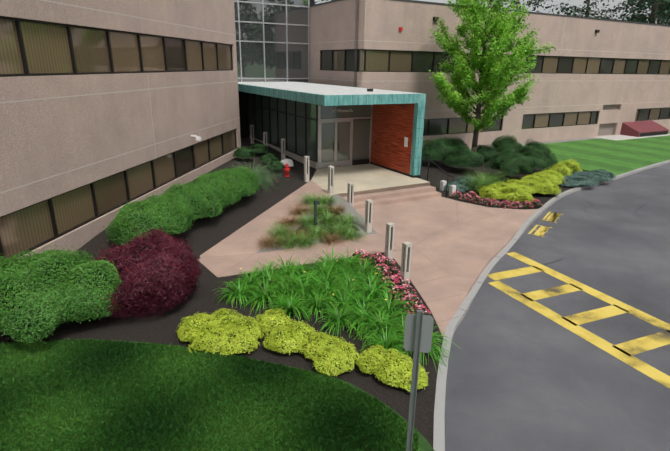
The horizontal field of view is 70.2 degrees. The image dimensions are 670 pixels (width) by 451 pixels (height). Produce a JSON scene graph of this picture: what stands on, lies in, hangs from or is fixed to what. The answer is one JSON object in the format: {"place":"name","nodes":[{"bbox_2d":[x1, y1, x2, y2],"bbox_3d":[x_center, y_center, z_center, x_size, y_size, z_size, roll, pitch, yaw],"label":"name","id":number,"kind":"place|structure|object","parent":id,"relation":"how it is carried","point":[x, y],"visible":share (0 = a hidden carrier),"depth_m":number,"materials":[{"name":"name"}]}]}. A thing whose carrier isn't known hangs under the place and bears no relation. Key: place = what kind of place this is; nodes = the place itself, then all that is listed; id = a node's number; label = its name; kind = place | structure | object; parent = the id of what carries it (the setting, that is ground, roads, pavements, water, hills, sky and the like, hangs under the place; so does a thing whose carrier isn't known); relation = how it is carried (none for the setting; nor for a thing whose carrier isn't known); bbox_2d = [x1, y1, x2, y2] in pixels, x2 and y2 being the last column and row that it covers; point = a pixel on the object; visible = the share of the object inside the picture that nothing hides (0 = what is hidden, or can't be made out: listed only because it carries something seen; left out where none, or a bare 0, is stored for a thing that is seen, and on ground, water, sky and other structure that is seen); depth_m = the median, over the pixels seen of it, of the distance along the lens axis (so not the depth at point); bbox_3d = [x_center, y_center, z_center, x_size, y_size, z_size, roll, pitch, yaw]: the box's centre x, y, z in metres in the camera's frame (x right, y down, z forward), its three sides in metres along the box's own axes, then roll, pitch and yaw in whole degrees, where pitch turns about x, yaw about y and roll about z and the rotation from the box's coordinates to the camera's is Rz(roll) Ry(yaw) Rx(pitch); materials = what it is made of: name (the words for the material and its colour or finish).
{"place":"outdoors","nodes":[
{"label":"outdoors","id":0,"kind":"place"},
{"bbox_2d":[0,0,240,261],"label":"wing wall","id":1,"kind":"structure","parent":0,"point":[42,139],"depth_m":13.05,"materials":[{"name":"beige concrete"}]},
{"bbox_2d":[0,19,234,257],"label":"window glass","id":2,"kind":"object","parent":1,"relation":"in","point":[47,49],"depth_m":12.65,"materials":[{"name":"brown glass"}]},
{"bbox_2d":[0,16,236,259],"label":"wing frames","id":3,"kind":"structure","parent":1,"relation":"attached to","point":[26,73],"depth_m":13.12,"materials":[{"name":"black metal"}]},
{"bbox_2d":[0,338,434,450],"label":"lawn","id":4,"kind":"structure","parent":0,"point":[98,369],"depth_m":7.41,"materials":[{"name":"green plant"}]},
{"bbox_2d":[406,310,423,450],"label":"sign post","id":5,"kind":"object","parent":4,"relation":"on","point":[415,366],"visible":1,"depth_m":5.33,"materials":[{"name":"grey metal"}]},
{"bbox_2d":[403,314,433,352],"bbox_3d":[0.908,1.177,5.195,0.300,0.460,0.004,4,19,9],"label":"sign plate","id":6,"kind":"object","parent":5,"relation":"attached to","point":[410,327],"visible":0.85,"depth_m":5.19,"materials":[{"name":"grey metal"}]},
{"bbox_2d":[234,0,314,137],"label":"glass","id":7,"kind":"object","parent":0,"point":[252,58],"depth_m":29.03,"materials":[{"name":"clear glass"}]},
{"bbox_2d":[234,0,309,82],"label":"atrium mullions","id":8,"kind":"object","parent":7,"relation":"attached to","point":[264,41],"visible":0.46,"depth_m":28.91,"materials":[{"name":"grey metal"}]},
{"bbox_2d":[247,93,317,168],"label":"vestibule frames","id":9,"kind":"structure","parent":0,"point":[295,155],"depth_m":24.52,"materials":[{"name":"black metal"}]},
{"bbox_2d":[197,233,399,277],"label":"path","id":10,"kind":"structure","parent":0,"point":[372,243],"depth_m":13.33,"materials":[{"name":"pink concrete"}]},
{"bbox_2d":[311,164,428,195],"bbox_3d":[0.836,-1.868,20.937,4.810,0.550,4.482,-9,21,-28],"label":"entrance landing","id":11,"kind":"object","parent":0,"point":[362,177],"visible":0.58,"depth_m":20.48,"materials":[{"name":"beige concrete"}]},
{"bbox_2d":[317,105,372,168],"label":"entrance door frames","id":12,"kind":"structure","parent":11,"relation":"on","point":[335,163],"depth_m":22.54,"materials":[{"name":"grey metal"}]},
{"bbox_2d":[410,103,424,175],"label":"canopy column","id":13,"kind":"structure","parent":11,"relation":"on","point":[419,113],"depth_m":20.39,"materials":[{"name":"teal metal"}]},
{"bbox_2d":[355,197,537,334],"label":"plaza paving","id":14,"kind":"structure","parent":0,"point":[499,226],"depth_m":14.83,"materials":[{"name":"pink concrete"}]},
{"bbox_2d":[347,182,353,206],"bbox_3d":[0.561,-1.008,17.362,0.170,1.100,0.170,-9,21,-28],"label":"bollard light","id":15,"kind":"object","parent":14,"relation":"on","point":[350,194],"visible":0.88,"depth_m":17.27,"materials":[{"name":"metal"}]},
{"bbox_2d":[204,194,511,322],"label":"paving joints","id":16,"kind":"object","parent":14,"relation":"on","point":[397,250],"visible":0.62,"depth_m":13.78,"materials":[{"name":"brown"}]},
{"bbox_2d":[338,182,441,208],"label":"entrance steps","id":17,"kind":"structure","parent":14,"relation":"on","point":[378,197],"depth_m":18.89,"materials":[{"name":"beige concrete"}]},
{"bbox_2d":[315,0,665,24],"label":"sky","id":18,"kind":"structure","parent":0,"point":[577,3],"materials":[{"name":"white"}]},
{"bbox_2d":[420,151,584,209],"bbox_3d":[9.223,-3.002,25.309,14.443,0.001,10.923,-10,22,-30],"label":"mulch bed","id":19,"kind":"object","parent":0,"point":[436,175],"visible":0.12,"depth_m":23.42,"materials":[{"name":"brown soil"}]},
{"bbox_2d":[409,174,420,178],"bbox_3d":[3.513,-1.956,21.100,0.410,0.600,0.285,-9,21,-28],"label":"column base","id":20,"kind":"object","parent":19,"relation":"on","point":[415,176],"visible":0.21,"depth_m":20.91,"materials":[{"name":"brown metal"}]},
{"bbox_2d":[423,157,453,196],"bbox_3d":[4.248,-2.019,19.933,0.039,1.390,1.950,-9,21,-28],"label":"step handrail","id":21,"kind":"object","parent":19,"relation":"on","point":[441,169],"visible":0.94,"depth_m":19.72,"materials":[{"name":"grey metal"}]},
{"bbox_2d":[440,180,446,190],"bbox_3d":[4.675,-1.721,20.620,0.200,0.440,0.200,-9,21,-28],"label":"granite post","id":22,"kind":"object","parent":19,"relation":"on","point":[442,184],"visible":0.96,"depth_m":20.54,"materials":[{"name":"grey stone"}]},
{"bbox_2d":[449,185,455,195],"bbox_3d":[4.897,-1.464,19.872,0.200,0.440,0.200,-9,21,-28],"label":"granite post","id":23,"kind":"object","parent":19,"relation":"on","point":[452,188],"visible":0.73,"depth_m":19.79,"materials":[{"name":"grey stone"}]},
{"bbox_2d":[459,166,507,194],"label":"maiden grass","id":24,"kind":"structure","parent":19,"relation":"on","point":[479,183],"depth_m":20.46,"materials":[{"name":"green plant"}]},
{"bbox_2d":[421,134,560,176],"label":"shrubs","id":25,"kind":"object","parent":19,"relation":"on","point":[454,151],"visible":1,"depth_m":23.92,"materials":[{"name":"green plant"}]},
{"bbox_2d":[428,0,555,152],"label":"ginkgo tree","id":26,"kind":"object","parent":19,"relation":"on","point":[496,74],"visible":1,"depth_m":24.45,"materials":[{"name":"green plant"}]},
{"bbox_2d":[450,191,542,209],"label":"begonias","id":27,"kind":"object","parent":19,"relation":"on","point":[496,202],"visible":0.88,"depth_m":18.58,"materials":[{"name":"pink plant"}]},
{"bbox_2d":[478,159,582,201],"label":"shrubs","id":28,"kind":"object","parent":19,"relation":"on","point":[523,189],"visible":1,"depth_m":19.78,"materials":[{"name":"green plant"}]},
{"bbox_2d":[445,169,615,191],"bbox_3d":[9.308,-2.114,21.828,9.754,0.463,2.479,-5,20,-17],"label":"spreading juniper","id":29,"kind":"object","parent":19,"relation":"on","point":[592,178],"visible":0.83,"depth_m":21.72,"materials":[{"name":"green plant"}]},
{"bbox_2d":[354,0,669,147],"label":"wing wall","id":30,"kind":"structure","parent":0,"point":[384,20],"depth_m":33.26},
{"bbox_2d":[356,49,669,135],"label":"window band","id":31,"kind":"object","parent":30,"relation":"in","point":[399,61],"depth_m":33.54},
{"bbox_2d":[356,0,669,135],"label":"wing frames","id":32,"kind":"structure","parent":30,"relation":"attached to","point":[525,71],"depth_m":33.22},
{"bbox_2d":[358,22,669,138],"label":"wall joints","id":33,"kind":"object","parent":30,"relation":"attached to","point":[556,79],"visible":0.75,"depth_m":33.93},
{"bbox_2d":[444,163,669,450],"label":"road asphalt","id":34,"kind":"structure","parent":0,"point":[521,376],"depth_m":9.54,"materials":[{"name":"grey asphalt"}]},
{"bbox_2d":[433,160,669,450],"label":"granite kerb","id":35,"kind":"structure","parent":34,"relation":"on","point":[439,419],"depth_m":10.26,"materials":[{"name":"grey stone"}]},
{"bbox_2d":[488,211,669,388],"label":"yellow road markings","id":36,"kind":"object","parent":34,"relation":"on","point":[625,352],"visible":1,"depth_m":10.71,"materials":[{"name":"paint"}]},
{"bbox_2d":[524,132,669,175],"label":"lawn","id":37,"kind":"structure","parent":0,"point":[618,157],"depth_m":30.65,"materials":[{"name":"green plant"}]},
{"bbox_2d":[594,134,669,140],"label":"concrete pad","id":38,"kind":"object","parent":37,"relation":"on","point":[617,137],"visible":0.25,"depth_m":37.68,"materials":[{"name":"beige concrete"}]},
{"label":"ground surface","id":39,"kind":"structure","parent":0,"visible":0},
{"bbox_2d":[0,137,442,447],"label":"mulch bed","id":40,"kind":"object","parent":39,"relation":"on","point":[202,235],"visible":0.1,"depth_m":10.13,"materials":[{"name":"brown soil"}]},
{"bbox_2d":[0,244,124,345],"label":"green shrub","id":41,"kind":"object","parent":40,"relation":"on","point":[37,291],"visible":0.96,"depth_m":8.93,"materials":[{"name":"green plant"}]},
{"bbox_2d":[92,227,205,320],"bbox_3d":[-4.184,0.834,10.292,2.672,1.743,2.412,-5,20,-18],"label":"red japanese maple","id":42,"kind":"object","parent":40,"relation":"on","point":[157,267],"visible":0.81,"depth_m":9.80,"materials":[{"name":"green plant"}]},
{"bbox_2d":[100,165,260,245],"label":"hedge","id":43,"kind":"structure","parent":40,"relation":"on","point":[180,207],"depth_m":13.83,"materials":[{"name":"green plant"}]},
{"bbox_2d":[250,125,253,143],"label":"bollard light","id":44,"kind":"object","parent":40,"relation":"on","point":[252,134],"visible":0.96,"depth_m":27.57,"materials":[{"name":"metal"}]},
{"bbox_2d":[229,159,283,190],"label":"fountain grass","id":45,"kind":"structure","parent":40,"relation":"on","point":[261,173],"depth_m":18.74,"materials":[{"name":"green plant"}]},
{"bbox_2d":[233,144,284,169],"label":"shrubs","id":46,"kind":"object","parent":40,"relation":"on","point":[271,159],"visible":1,"depth_m":22.55,"materials":[{"name":"green plant"}]},
{"bbox_2d":[263,132,267,152],"bbox_3d":[-3.701,-4.399,25.302,0.170,1.100,0.170,-9,21,-28],"label":"bollard light","id":47,"kind":"object","parent":40,"relation":"on","point":[265,138],"visible":0.69,"depth_m":25.19,"materials":[{"name":"metal"}]},
{"bbox_2d":[281,139,285,159],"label":"bollard light","id":48,"kind":"object","parent":40,"relation":"on","point":[283,154],"visible":0.94,"depth_m":23.78,"materials":[{"name":"metal"}]},
{"bbox_2d":[283,163,289,176],"bbox_3d":[-2.079,-2.402,20.570,0.297,0.600,0.284,1,19,1],"label":"fire hydrant","id":49,"kind":"object","parent":40,"relation":"on","point":[286,168],"visible":1,"depth_m":20.53,"materials":[{"name":"red metal"}]},
{"bbox_2d":[281,159,293,166],"bbox_3d":[-2.279,-2.952,22.287,0.614,0.326,0.558,16,24,37],"label":"granite boulder","id":50,"kind":"object","parent":40,"relation":"on","point":[289,162],"visible":0.71,"depth_m":22.15,"materials":[{"name":"grey stone"}]},
{"bbox_2d":[176,307,428,392],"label":"yellow shrubs","id":51,"kind":"object","parent":40,"relation":"on","point":[225,332],"visible":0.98,"depth_m":8.70,"materials":[{"name":"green plant"}]},
{"bbox_2d":[304,156,308,181],"bbox_3d":[-1.177,-2.331,19.780,0.170,1.100,0.170,-9,21,-28],"label":"bollard light","id":52,"kind":"object","parent":40,"relation":"on","point":[306,168],"visible":0.98,"depth_m":19.72,"materials":[{"name":"metal"}]},
{"bbox_2d":[256,194,376,253],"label":"planting bed ground","id":53,"kind":"structure","parent":40,"relation":"on","point":[348,206],"depth_m":15.72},
{"bbox_2d":[251,202,351,249],"bbox_3d":[-0.937,-0.051,15.146,3.001,0.746,3.931,1,19,1],"label":"sedge","id":54,"kind":"object","parent":53,"relation":"on","point":[300,211],"visible":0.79,"depth_m":14.77,"materials":[{"name":"brown plant"}]},
{"bbox_2d":[262,190,369,251],"bbox_3d":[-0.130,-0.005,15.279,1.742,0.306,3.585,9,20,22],"label":"ornamental grass","id":55,"kind":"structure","parent":53,"relation":"on","point":[321,223],"depth_m":15.47,"materials":[{"name":"green plant"}]},
{"bbox_2d":[314,200,319,228],"bbox_3d":[-0.578,-0.298,14.942,0.160,0.970,0.100,-9,21,-28],"label":"path light","id":56,"kind":"object","parent":55,"relation":"on","point":[317,202],"visible":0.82,"depth_m":14.86,"materials":[{"name":"brown metal"}]},
{"bbox_2d":[364,199,372,232],"bbox_3d":[1.068,-0.277,15.166,0.170,1.100,0.170,-9,21,-28],"label":"bollard light","id":57,"kind":"object","parent":53,"relation":"on","point":[368,214],"visible":0.96,"depth_m":15.11,"materials":[{"name":"metal"}]},
{"bbox_2d":[215,246,460,373],"bbox_3d":[0.378,1.516,10.872,5.832,0.901,3.956,13,22,31],"label":"daylily bed","id":58,"kind":"object","parent":40,"relation":"on","point":[366,314],"visible":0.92,"depth_m":10.56,"materials":[{"name":"green plant"}]},
{"bbox_2d":[384,222,394,259],"bbox_3d":[1.487,0.471,13.033,0.170,1.100,0.170,-9,21,-28],"label":"bollard light","id":59,"kind":"object","parent":40,"relation":"on","point":[389,238],"visible":0.94,"depth_m":12.97,"materials":[{"name":"metal"}]},
{"bbox_2d":[350,249,430,315],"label":"flowers","id":60,"kind":"object","parent":40,"relation":"on","point":[386,261],"visible":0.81,"depth_m":11.62,"materials":[{"name":"pink plant"}]},
{"bbox_2d":[400,241,411,283],"bbox_3d":[1.729,0.944,11.644,0.170,1.100,0.170,-9,21,-28],"label":"bollard light","id":61,"kind":"object","parent":40,"relation":"on","point":[406,259],"visible":0.92,"depth_m":11.57,"materials":[{"name":"metal"}]},
{"bbox_2d":[200,180,330,257],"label":"ramp walk","id":62,"kind":"structure","parent":39,"relation":"on","point":[241,240],"depth_m":15.14,"materials":[{"name":"pink concrete"}]},
{"bbox_2d":[249,93,370,167],"bbox_3d":[-1.784,-5.721,26.393,2.940,3.170,9.300,-9,21,-28],"label":"vestibule glass","id":63,"kind":"object","parent":39,"relation":"on","point":[361,139],"visible":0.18,"depth_m":23.04,"materials":[{"name":"glass"}]},
{"bbox_2d":[328,166,333,193],"bbox_3d":[-0.153,-1.691,17.940,0.170,1.100,0.170,-9,21,-28],"label":"bollard light","id":64,"kind":"object","parent":39,"relation":"on","point":[330,179],"visible":0.94,"depth_m":17.88,"materials":[{"name":"metal"}]},
{"bbox_2d":[238,82,425,105],"bbox_3d":[-1.404,-6.819,24.115,4.800,0.380,12.800,-9,21,-28],"label":"entrance canopy","id":65,"kind":"object","parent":39,"relation":"on","point":[332,100],"visible":0.57,"depth_m":19.14,"materials":[{"name":"teal metal"}]},
{"bbox_2d":[238,82,422,94],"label":"canopy roof","id":66,"kind":"structure","parent":65,"relation":"on","point":[320,89],"depth_m":22.25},
{"bbox_2d":[259,90,416,104],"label":"canopy panel seams","id":67,"kind":"object","parent":65,"relation":"on","point":[338,97],"visible":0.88,"depth_m":19.44,"materials":[{"name":"teal"}]},
{"bbox_2d":[370,103,413,173],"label":"brick wall","id":68,"kind":"structure","parent":65,"relation":"attached to","point":[383,161],"depth_m":21.77,"materials":[{"name":"red brick"}]},
{"bbox_2d":[370,162,408,175],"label":"wall base trim","id":69,"kind":"structure","parent":68,"relation":"attached to","point":[397,171],"depth_m":22.23,"materials":[{"name":"brown metal"}]},
{"bbox_2d":[371,104,420,171],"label":"brick joints","id":70,"kind":"object","parent":68,"relation":"attached to","point":[394,133],"depth_m":21.61,"materials":[{"name":"brown"}]},
{"bbox_2d":[404,137,407,146],"bbox_3d":[3.120,-3.661,20.939,0.007,0.420,0.250,-9,21,-28],"label":"notice on red wall","id":71,"kind":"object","parent":68,"relation":"attached to","point":[405,141],"visible":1,"depth_m":20.93,"materials":[{"name":"white paper"}]},
{"bbox_2d":[310,0,364,86],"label":"building wall","id":72,"kind":"structure","parent":39,"relation":"on","point":[331,23],"depth_m":27.43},
{"bbox_2d":[310,40,357,80],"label":"wall joints","id":73,"kind":"object","parent":72,"relation":"attached to","point":[336,41],"visible":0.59,"depth_m":27.47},
{"bbox_2d":[310,0,359,71],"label":"wing return frames","id":74,"kind":"structure","parent":72,"relation":"attached to","point":[336,50],"depth_m":27.37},
{"bbox_2d":[321,50,359,71],"bbox_3d":[0.251,-9.556,27.584,0.030,1.160,4.500,-9,21,-28],"label":"window glass","id":75,"kind":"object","parent":72,"relation":"in","point":[338,60],"depth_m":27.57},
{"bbox_2d":[488,0,552,12],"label":"tree","id":76,"kind":"object","parent":39,"relation":"on","point":[532,3],"visible":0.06,"depth_m":67.85,"materials":[{"name":"green plant"}]},
{"bbox_2d":[469,130,669,148],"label":"foundation","id":77,"kind":"object","parent":39,"relation":"on","point":[545,142],"depth_m":35.58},
{"bbox_2d":[547,0,633,20],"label":"tree","id":78,"kind":"object","parent":39,"relation":"on","point":[565,10],"visible":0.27,"depth_m":63.52,"materials":[{"name":"green plant"}]},
{"bbox_2d":[613,0,669,24],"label":"tree","id":79,"kind":"object","parent":39,"relation":"on","point":[640,6],"visible":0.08,"depth_m":59.80,"materials":[{"name":"green plant"}]},
{"bbox_2d":[620,0,669,24],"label":"tree","id":80,"kind":"object","parent":39,"relation":"on","point":[656,3],"visible":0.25,"depth_m":53.85,"materials":[{"name":"green plant"}]},
{"bbox_2d":[620,0,669,23],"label":"tree","id":81,"kind":"object","parent":39,"relation":"on","point":[646,15],"depth_m":67.51,"materials":[{"name":"green plant"}]},
{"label":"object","id":82,"kind":"object","parent":39,"relation":"on","visible":0},
{"bbox_2d":[620,120,668,136],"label":"bulkhead hatch","id":83,"kind":"object","parent":82,"relation":"on","point":[635,128],"visible":0.75,"depth_m":38.94,"materials":[{"name":"red metal"}]},
{"bbox_2d":[639,131,667,136],"bbox_3d":[26.033,-7.475,38.911,4.000,0.300,0.004,-9,21,-28],"label":"bulkhead shadow gap","id":84,"kind":"object","parent":82,"relation":"on","point":[653,133],"visible":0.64,"depth_m":38.86,"materials":[{"name":"black"}]},
{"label":"left wing","id":85,"kind":"object","parent":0,"visible":0},
{"bbox_2d":[0,0,239,193],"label":"wall joints","id":86,"kind":"object","parent":85,"relation":"attached to","point":[112,92],"visible":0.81,"depth_m":13.31,"materials":[{"name":"beige"}]}
]}

